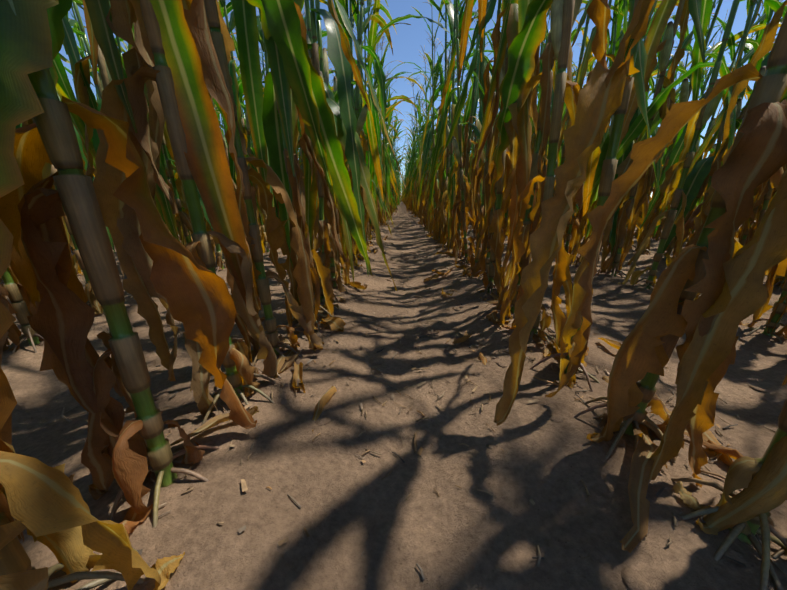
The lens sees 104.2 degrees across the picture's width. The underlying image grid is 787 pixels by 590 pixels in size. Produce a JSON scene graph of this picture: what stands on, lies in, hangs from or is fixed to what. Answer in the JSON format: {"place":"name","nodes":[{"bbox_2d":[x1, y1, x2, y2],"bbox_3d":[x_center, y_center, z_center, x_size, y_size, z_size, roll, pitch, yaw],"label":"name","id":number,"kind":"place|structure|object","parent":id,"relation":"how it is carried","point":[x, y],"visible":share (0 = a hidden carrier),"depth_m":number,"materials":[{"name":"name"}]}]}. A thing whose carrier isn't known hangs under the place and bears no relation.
{"place":"outdoors","nodes":[
{"label":"outdoors","id":0,"kind":"place"},
{"bbox_2d":[0,201,786,589],"bbox_3d":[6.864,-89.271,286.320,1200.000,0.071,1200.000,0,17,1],"label":"ground","id":1,"kind":"structure","parent":0,"point":[468,535],"depth_m":0.54,"materials":[{"name":"soil"}]},
{"bbox_2d":[0,265,43,352],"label":"corn","id":2,"kind":"object","parent":1,"relation":"on","point":[15,291],"visible":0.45,"depth_m":0.89,"materials":[{"name":"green plant"}]},
{"bbox_2d":[16,15,103,315],"bbox_3d":[-1.119,-1.207,0.763,0.279,2.751,1.089,-7,16,-19],"label":"corn","id":3,"kind":"object","parent":1,"relation":"on","point":[71,46],"visible":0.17,"depth_m":1.12,"materials":[{"name":"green plant"}]},
{"bbox_2d":[51,93,85,274],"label":"corn","id":4,"kind":"object","parent":1,"relation":"on","point":[70,243],"visible":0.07,"depth_m":1.70,"materials":[{"name":"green plant"}]},
{"bbox_2d":[53,53,114,251],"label":"corn","id":5,"kind":"object","parent":1,"relation":"on","point":[63,87],"visible":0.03,"depth_m":1.76,"materials":[{"name":"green plant"}]},
{"bbox_2d":[63,18,114,245],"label":"corn","id":6,"kind":"object","parent":1,"relation":"on","point":[74,23],"visible":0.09,"depth_m":2.58,"materials":[{"name":"green plant"}]},
{"bbox_2d":[59,6,124,98],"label":"corn","id":7,"kind":"object","parent":1,"relation":"on","point":[63,58],"visible":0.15,"depth_m":2.72,"materials":[{"name":"green plant"}]},
{"bbox_2d":[0,441,184,589],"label":"corn","id":8,"kind":"object","parent":1,"relation":"on","point":[49,507],"visible":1,"depth_m":0.29,"materials":[{"name":"yellow plant"}]},
{"bbox_2d":[71,1,167,170],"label":"corn","id":9,"kind":"object","parent":1,"relation":"on","point":[95,140],"visible":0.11,"depth_m":1.88,"materials":[{"name":"green plant"}]},
{"bbox_2d":[73,0,179,300],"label":"corn","id":10,"kind":"object","parent":1,"relation":"on","point":[83,98],"visible":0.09,"depth_m":1.21,"materials":[{"name":"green plant"}]},
{"bbox_2d":[77,0,178,219],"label":"corn","id":11,"kind":"object","parent":1,"relation":"on","point":[120,51],"visible":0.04,"depth_m":2.03,"materials":[{"name":"green plant"}]},
{"bbox_2d":[0,0,256,541],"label":"corn","id":12,"kind":"object","parent":1,"relation":"on","point":[129,456],"visible":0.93,"depth_m":0.40,"materials":[{"name":"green plant"}]},
{"bbox_2d":[0,0,336,495],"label":"corn","id":13,"kind":"object","parent":1,"relation":"on","point":[25,42],"visible":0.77,"depth_m":0.52,"materials":[{"name":"brown plant"}]},
{"bbox_2d":[128,45,213,246],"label":"corn","id":14,"kind":"object","parent":1,"relation":"on","point":[183,217],"visible":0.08,"depth_m":1.54,"materials":[{"name":"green plant"}]},
{"bbox_2d":[161,144,181,242],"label":"corn","id":15,"kind":"object","parent":1,"relation":"on","point":[178,225],"visible":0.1,"depth_m":2.58,"materials":[{"name":"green plant"}]},
{"bbox_2d":[144,83,257,271],"bbox_3d":[-1.066,-1.440,1.556,0.352,2.721,1.236,3,18,10],"label":"corn","id":16,"kind":"object","parent":1,"relation":"on","point":[220,263],"visible":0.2,"depth_m":1.86,"materials":[{"name":"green plant"}]},
{"bbox_2d":[42,0,371,366],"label":"corn","id":17,"kind":"object","parent":1,"relation":"on","point":[223,42],"visible":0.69,"depth_m":0.77,"materials":[{"name":"green plant"}]},
{"bbox_2d":[204,2,232,236],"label":"corn","id":18,"kind":"object","parent":1,"relation":"on","point":[229,7],"visible":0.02,"depth_m":2.70,"materials":[{"name":"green plant"}]},
{"bbox_2d":[212,97,263,262],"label":"corn","id":19,"kind":"object","parent":1,"relation":"on","point":[223,117],"visible":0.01,"depth_m":2.03,"materials":[{"name":"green plant"}]},
{"bbox_2d":[230,10,253,147],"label":"corn","id":20,"kind":"object","parent":1,"relation":"on","point":[237,53],"visible":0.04,"depth_m":3.65,"materials":[{"name":"green plant"}]},
{"bbox_2d":[218,0,273,252],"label":"corn","id":21,"kind":"object","parent":1,"relation":"on","point":[232,165],"visible":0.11,"depth_m":2.29,"materials":[{"name":"green plant"}]},
{"bbox_2d":[219,0,277,251],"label":"corn","id":22,"kind":"object","parent":1,"relation":"on","point":[230,25],"visible":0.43,"depth_m":2.19,"materials":[{"name":"green plant"}]},
{"bbox_2d":[256,14,280,220],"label":"corn","id":23,"kind":"object","parent":1,"relation":"on","point":[259,23],"depth_m":2.56,"materials":[{"name":"green plant"}]},
{"bbox_2d":[229,2,321,247],"bbox_3d":[-0.971,-1.705,2.438,1.202,2.718,0.471,-11,20,-31],"label":"corn","id":24,"kind":"object","parent":1,"relation":"on","point":[262,43],"visible":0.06,"depth_m":2.37,"materials":[{"name":"green plant"}]},
{"bbox_2d":[235,0,326,206],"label":"corn","id":25,"kind":"object","parent":1,"relation":"on","point":[324,33],"visible":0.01,"depth_m":3.49,"materials":[{"name":"green plant"}]},
{"bbox_2d":[232,0,347,330],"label":"corn","id":26,"kind":"object","parent":1,"relation":"on","point":[269,113],"visible":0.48,"depth_m":1.06,"materials":[{"name":"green plant"}]},
{"bbox_2d":[299,0,354,274],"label":"corn","id":27,"kind":"object","parent":1,"relation":"on","point":[324,65],"visible":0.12,"depth_m":1.53,"materials":[{"name":"green plant"}]},
{"bbox_2d":[279,0,405,290],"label":"corn","id":28,"kind":"object","parent":1,"relation":"on","point":[330,95],"visible":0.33,"depth_m":1.28,"materials":[{"name":"green plant"}]},
{"bbox_2d":[290,0,396,303],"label":"corn","id":29,"kind":"object","parent":1,"relation":"on","point":[347,134],"visible":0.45,"depth_m":1.11,"materials":[{"name":"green plant"}]},
{"bbox_2d":[333,0,354,112],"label":"corn","id":30,"kind":"object","parent":1,"relation":"on","point":[345,2],"visible":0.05,"depth_m":2.49,"materials":[{"name":"green plant"}]},
{"bbox_2d":[316,0,386,268],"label":"corn","id":31,"kind":"object","parent":1,"relation":"on","point":[381,78],"visible":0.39,"depth_m":1.68,"materials":[{"name":"green plant"}]},
{"bbox_2d":[320,0,393,252],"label":"corn","id":32,"kind":"object","parent":1,"relation":"on","point":[351,48],"visible":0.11,"depth_m":2.19,"materials":[{"name":"green plant"}]},
{"bbox_2d":[327,0,388,258],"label":"corn","id":33,"kind":"object","parent":1,"relation":"on","point":[335,89],"visible":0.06,"depth_m":1.90,"materials":[{"name":"green plant"}]},
{"bbox_2d":[350,0,392,240],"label":"corn","id":34,"kind":"object","parent":1,"relation":"on","point":[382,23],"visible":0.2,"depth_m":2.48,"materials":[{"name":"green plant"}]},
{"bbox_2d":[352,2,396,240],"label":"corn","id":35,"kind":"object","parent":1,"relation":"on","point":[386,12],"visible":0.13,"depth_m":2.97,"materials":[{"name":"green plant"}]},
{"bbox_2d":[326,0,425,234],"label":"corn","id":36,"kind":"object","parent":1,"relation":"on","point":[376,41],"visible":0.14,"depth_m":2.93,"materials":[{"name":"green plant"}]},
{"bbox_2d":[363,0,389,234],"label":"corn","id":37,"kind":"object","parent":1,"relation":"on","point":[374,26],"visible":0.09,"depth_m":2.91,"materials":[{"name":"green plant"}]},
{"bbox_2d":[373,27,390,220],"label":"corn","id":38,"kind":"object","parent":1,"relation":"on","point":[377,94],"visible":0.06,"depth_m":4.06,"materials":[{"name":"green plant"}]},
{"bbox_2d":[354,34,417,225],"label":"corn","id":39,"kind":"object","parent":1,"relation":"on","point":[389,99],"visible":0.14,"depth_m":4.83,"materials":[{"name":"green plant"}]},
{"bbox_2d":[383,75,397,220],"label":"corn","id":40,"kind":"object","parent":1,"relation":"on","point":[389,117],"visible":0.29,"depth_m":5.71,"materials":[{"name":"green plant"}]},
{"bbox_2d":[367,43,414,228],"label":"corn","id":41,"kind":"object","parent":1,"relation":"on","point":[390,109],"visible":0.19,"depth_m":3.59,"materials":[{"name":"green plant"}]},
{"bbox_2d":[363,31,419,224],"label":"corn","id":42,"kind":"object","parent":1,"relation":"on","point":[387,183],"visible":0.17,"depth_m":5.08,"materials":[{"name":"green plant"}]},
{"bbox_2d":[384,71,398,219],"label":"corn","id":43,"kind":"object","parent":1,"relation":"on","point":[388,128],"visible":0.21,"depth_m":5.90,"materials":[{"name":"green plant"}]},
{"bbox_2d":[388,109,401,210],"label":"corn","id":44,"kind":"object","parent":1,"relation":"on","point":[395,123],"visible":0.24,"depth_m":6.91,"materials":[{"name":"green plant"}]},
{"bbox_2d":[68,211,743,552],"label":"fallen leaves","id":45,"kind":"object","parent":1,"relation":"on","point":[642,463],"visible":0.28,"depth_m":0.56,"materials":[{"name":"brown plant"}]},
{"bbox_2d":[405,111,421,213],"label":"corn","id":46,"kind":"object","parent":1,"relation":"on","point":[411,163],"visible":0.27,"depth_m":7.52,"materials":[{"name":"green plant"}]},
{"bbox_2d":[406,109,421,215],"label":"corn","id":47,"kind":"object","parent":1,"relation":"on","point":[414,152],"visible":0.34,"depth_m":7.51,"materials":[{"name":"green plant"}]},
{"bbox_2d":[400,75,435,223],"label":"corn","id":48,"kind":"object","parent":1,"relation":"on","point":[416,111],"visible":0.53,"depth_m":4.99,"materials":[{"name":"green plant"}]},
{"bbox_2d":[71,214,765,589],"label":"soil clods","id":49,"kind":"object","parent":1,"relation":"on","point":[633,580],"visible":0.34,"depth_m":0.54,"materials":[{"name":"brown soil"}]},
{"bbox_2d":[415,89,422,213],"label":"corn","id":50,"kind":"object","parent":1,"relation":"on","point":[419,118],"visible":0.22,"depth_m":6.45,"materials":[{"name":"green plant"}]},
{"bbox_2d":[373,0,470,239],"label":"corn","id":51,"kind":"object","parent":1,"relation":"on","point":[437,193],"visible":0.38,"depth_m":2.95,"materials":[{"name":"green plant"}]},
{"bbox_2d":[61,213,786,579],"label":"soil litter","id":52,"kind":"object","parent":1,"relation":"on","point":[539,557],"visible":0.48,"depth_m":0.65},
{"bbox_2d":[409,45,439,216],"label":"corn","id":53,"kind":"object","parent":1,"relation":"on","point":[436,90],"visible":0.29,"depth_m":5.04,"materials":[{"name":"green plant"}]},
{"bbox_2d":[420,55,439,226],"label":"corn","id":54,"kind":"object","parent":1,"relation":"on","point":[431,137],"visible":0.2,"depth_m":4.50,"materials":[{"name":"green plant"}]},
{"bbox_2d":[408,15,458,229],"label":"corn","id":55,"kind":"object","parent":1,"relation":"on","point":[438,122],"visible":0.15,"depth_m":4.02,"materials":[{"name":"green plant"}]},
{"bbox_2d":[417,28,451,228],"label":"corn","id":56,"kind":"object","parent":1,"relation":"on","point":[426,144],"visible":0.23,"depth_m":4.03,"materials":[{"name":"green plant"}]},
{"bbox_2d":[418,49,450,231],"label":"corn","id":57,"kind":"object","parent":1,"relation":"on","point":[441,78],"visible":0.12,"depth_m":3.71,"materials":[{"name":"green plant"}]},
{"bbox_2d":[374,0,495,264],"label":"corn","id":58,"kind":"object","parent":1,"relation":"on","point":[458,156],"visible":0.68,"depth_m":1.94,"materials":[{"name":"brown plant"}]},
{"bbox_2d":[421,40,459,223],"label":"corn","id":59,"kind":"object","parent":1,"relation":"on","point":[423,200],"visible":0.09,"depth_m":4.87,"materials":[{"name":"brown plant"}]},
{"bbox_2d":[389,0,493,234],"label":"corn","id":60,"kind":"object","parent":1,"relation":"on","point":[431,223],"visible":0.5,"depth_m":3.34,"materials":[{"name":"green plant"}]},
{"bbox_2d":[427,0,467,242],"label":"corn","id":61,"kind":"object","parent":1,"relation":"on","point":[448,153],"visible":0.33,"depth_m":2.82,"materials":[{"name":"green plant"}]},
{"bbox_2d":[438,0,476,246],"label":"corn","id":62,"kind":"object","parent":1,"relation":"on","point":[451,9],"visible":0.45,"depth_m":2.59,"materials":[{"name":"brown plant"}]},
{"bbox_2d":[419,2,501,231],"bbox_3d":[0.727,-1.793,3.001,0.880,2.517,0.412,-2,18,-7],"label":"corn","id":63,"kind":"object","parent":1,"relation":"on","point":[461,77],"visible":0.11,"depth_m":2.95,"materials":[{"name":"green plant"}]},
{"bbox_2d":[436,16,486,256],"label":"corn","id":64,"kind":"object","parent":1,"relation":"on","point":[467,135],"visible":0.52,"depth_m":2.06,"materials":[{"name":"brown plant"}]},
{"bbox_2d":[442,0,488,250],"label":"corn","id":65,"kind":"object","parent":1,"relation":"on","point":[467,114],"visible":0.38,"depth_m":2.33,"materials":[{"name":"brown plant"}]},
{"bbox_2d":[459,4,492,202],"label":"corn","id":66,"kind":"object","parent":1,"relation":"on","point":[473,50],"visible":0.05,"depth_m":4.30,"materials":[{"name":"green plant"}]},
{"bbox_2d":[467,35,487,216],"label":"corn","id":67,"kind":"object","parent":1,"relation":"on","point":[470,171],"visible":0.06,"depth_m":4.50,"materials":[{"name":"brown plant"}]},
{"bbox_2d":[458,0,512,272],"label":"corn","id":68,"kind":"object","parent":1,"relation":"on","point":[466,24],"visible":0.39,"depth_m":1.61,"materials":[{"name":"brown plant"}]},
{"bbox_2d":[430,0,557,281],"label":"corn","id":69,"kind":"object","parent":1,"relation":"on","point":[460,103],"visible":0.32,"depth_m":1.47,"materials":[{"name":"brown plant"}]},
{"bbox_2d":[473,0,544,295],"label":"corn","id":70,"kind":"object","parent":1,"relation":"on","point":[515,23],"visible":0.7,"depth_m":1.13,"materials":[{"name":"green plant"}]},
{"bbox_2d":[504,11,550,235],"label":"corn","id":71,"kind":"object","parent":1,"relation":"on","point":[539,88],"visible":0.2,"depth_m":3.11,"materials":[{"name":"green plant"}]},
{"bbox_2d":[530,59,553,204],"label":"corn","id":72,"kind":"object","parent":1,"relation":"on","point":[533,141],"visible":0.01,"depth_m":2.64,"materials":[{"name":"brown plant"}]},
{"bbox_2d":[494,0,639,425],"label":"corn","id":73,"kind":"object","parent":1,"relation":"on","point":[599,104],"visible":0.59,"depth_m":0.57,"materials":[{"name":"brown plant"}]},
{"bbox_2d":[474,0,659,318],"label":"corn","id":74,"kind":"object","parent":1,"relation":"on","point":[544,78],"visible":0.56,"depth_m":0.98,"materials":[{"name":"brown plant"}]},
{"bbox_2d":[531,13,608,234],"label":"corn","id":75,"kind":"object","parent":1,"relation":"on","point":[565,116],"visible":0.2,"depth_m":2.14,"materials":[{"name":"brown plant"}]},
{"bbox_2d":[536,5,627,216],"bbox_3d":[1.325,-1.505,2.431,0.806,2.311,0.224,-5,18,-17],"label":"corn","id":76,"kind":"object","parent":1,"relation":"on","point":[544,157],"visible":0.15,"depth_m":2.50,"materials":[{"name":"brown plant"}]},
{"bbox_2d":[544,2,628,213],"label":"corn","id":77,"kind":"object","parent":1,"relation":"on","point":[590,67],"visible":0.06,"depth_m":3.39,"materials":[{"name":"green plant"}]},
{"bbox_2d":[472,0,704,346],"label":"corn","id":78,"kind":"object","parent":1,"relation":"on","point":[529,38],"visible":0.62,"depth_m":0.86,"materials":[{"name":"green plant"}]},
{"bbox_2d":[554,0,627,260],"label":"corn","id":79,"kind":"object","parent":1,"relation":"on","point":[594,157],"visible":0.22,"depth_m":2.09,"materials":[{"name":"brown plant"}]},
{"bbox_2d":[564,17,628,233],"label":"corn","id":80,"kind":"object","parent":1,"relation":"on","point":[608,41],"visible":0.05,"depth_m":2.89,"materials":[{"name":"green plant"}]},
{"bbox_2d":[571,0,623,236],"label":"corn","id":81,"kind":"object","parent":1,"relation":"on","point":[617,3],"visible":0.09,"depth_m":2.72,"materials":[{"name":"green plant"}]},
{"bbox_2d":[571,0,638,275],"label":"corn","id":82,"kind":"object","parent":1,"relation":"on","point":[593,205],"visible":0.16,"depth_m":1.94,"materials":[{"name":"brown plant"}]},
{"bbox_2d":[564,0,678,241],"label":"corn","id":83,"kind":"object","parent":1,"relation":"on","point":[615,24],"visible":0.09,"depth_m":2.62,"materials":[{"name":"green plant"}]},
{"bbox_2d":[588,0,688,244],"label":"corn","id":84,"kind":"object","parent":1,"relation":"on","point":[686,33],"visible":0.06,"depth_m":2.60,"materials":[{"name":"green plant"}]},
{"bbox_2d":[627,10,661,250],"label":"corn","id":85,"kind":"object","parent":1,"relation":"on","point":[658,166],"visible":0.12,"depth_m":2.49,"materials":[{"name":"brown plant"}]},
{"bbox_2d":[597,0,712,277],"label":"corn","id":86,"kind":"object","parent":1,"relation":"on","point":[633,200],"visible":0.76,"depth_m":1.46,"materials":[{"name":"green plant"}]},
{"bbox_2d":[526,0,786,487],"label":"corn","id":87,"kind":"object","parent":1,"relation":"on","point":[674,311],"visible":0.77,"depth_m":0.45,"materials":[{"name":"brown plant"}]},
{"bbox_2d":[622,8,726,199],"bbox_3d":[2.810,-1.874,3.324,1.342,2.498,0.356,-1,17,-3],"label":"corn","id":88,"kind":"object","parent":1,"relation":"on","point":[651,82],"visible":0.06,"depth_m":3.16,"materials":[{"name":"green plant"}]},
{"bbox_2d":[577,0,786,290],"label":"corn","id":89,"kind":"object","parent":1,"relation":"on","point":[699,120],"visible":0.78,"depth_m":1.38,"materials":[{"name":"green plant"}]},
{"bbox_2d":[631,0,734,254],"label":"corn","id":90,"kind":"object","parent":1,"relation":"on","point":[686,90],"visible":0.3,"depth_m":2.15,"materials":[{"name":"brown plant"}]},
{"bbox_2d":[634,0,746,237],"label":"corn","id":91,"kind":"object","parent":1,"relation":"on","point":[688,77],"visible":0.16,"depth_m":3.04,"materials":[{"name":"green plant"}]},
{"bbox_2d":[661,10,727,232],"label":"corn","id":92,"kind":"object","parent":1,"relation":"on","point":[707,78],"visible":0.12,"depth_m":3.60,"materials":[{"name":"green plant"}]},
{"bbox_2d":[657,2,748,206],"bbox_3d":[3.609,-2.081,3.627,1.250,2.714,0.457,2,18,7],"label":"corn","id":93,"kind":"object","parent":1,"relation":"on","point":[682,70],"visible":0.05,"depth_m":3.58,"materials":[{"name":"green plant"}]},
{"bbox_2d":[638,0,768,257],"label":"corn","id":94,"kind":"object","parent":1,"relation":"on","point":[699,173],"visible":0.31,"depth_m":1.85,"materials":[{"name":"green plant"}]},
{"bbox_2d":[699,36,716,143],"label":"corn","id":95,"kind":"object","parent":1,"relation":"on","point":[703,83],"visible":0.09,"depth_m":4.29,"materials":[{"name":"green plant"}]},
{"bbox_2d":[649,38,775,260],"bbox_3d":[2.065,-1.370,1.667,0.434,2.552,1.097,-19,37,-37],"label":"corn","id":96,"kind":"object","parent":1,"relation":"on","point":[709,139],"visible":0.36,"depth_m":1.91,"materials":[{"name":"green plant"}]},
{"bbox_2d":[651,0,780,240],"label":"corn","id":97,"kind":"object","parent":1,"relation":"on","point":[737,36],"visible":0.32,"depth_m":2.88,"materials":[{"name":"green plant"}]},
{"bbox_2d":[649,169,786,589],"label":"corn","id":98,"kind":"object","parent":1,"relation":"on","point":[744,514],"visible":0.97,"depth_m":0.38,"materials":[{"name":"brown plant"}]},
{"bbox_2d":[659,0,784,242],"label":"corn","id":99,"kind":"object","parent":1,"relation":"on","point":[731,46],"visible":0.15,"depth_m":2.64,"materials":[{"name":"green plant"}]},
{"bbox_2d":[683,0,778,244],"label":"corn","id":100,"kind":"object","parent":1,"relation":"on","point":[769,11],"visible":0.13,"depth_m":2.54,"materials":[{"name":"green plant"}]},
{"bbox_2d":[689,0,786,300],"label":"corn","id":101,"kind":"object","parent":1,"relation":"on","point":[765,46],"visible":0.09,"depth_m":1.07,"materials":[{"name":"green plant"}]},
{"bbox_2d":[699,0,786,156],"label":"corn","id":102,"kind":"object","parent":1,"relation":"on","point":[714,146],"visible":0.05,"depth_m":3.91,"materials":[{"name":"green plant"}]},
{"bbox_2d":[715,0,782,98],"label":"corn","id":103,"kind":"object","parent":1,"relation":"on","point":[748,88],"visible":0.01,"depth_m":2.91,"materials":[{"name":"green plant"}]},
{"bbox_2d":[718,9,780,98],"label":"corn","id":104,"kind":"object","parent":1,"relation":"on","point":[759,33],"visible":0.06,"depth_m":3.08,"materials":[{"name":"green plant"}]},
{"bbox_2d":[734,186,772,245],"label":"corn","id":105,"kind":"object","parent":1,"relation":"on","point":[742,235],"visible":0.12,"depth_m":2.44,"materials":[{"name":"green plant"}]},
{"bbox_2d":[734,51,786,275],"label":"corn","id":106,"kind":"object","parent":1,"relation":"on","point":[767,194],"visible":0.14,"depth_m":1.68,"materials":[{"name":"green plant"}]},
{"bbox_2d":[739,86,786,342],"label":"corn","id":107,"kind":"object","parent":1,"relation":"on","point":[773,323],"visible":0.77,"depth_m":0.99,"materials":[{"name":"brown plant"}]},
{"bbox_2d":[764,268,786,290],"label":"corn","id":108,"kind":"object","parent":1,"relation":"on","point":[780,280],"visible":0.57,"depth_m":1.53,"materials":[{"name":"brown plant"}]},
{"bbox_2d":[59,0,785,196],"label":"sky","id":109,"kind":"structure","parent":0,"point":[408,41],"materials":[{"name":"blue"}]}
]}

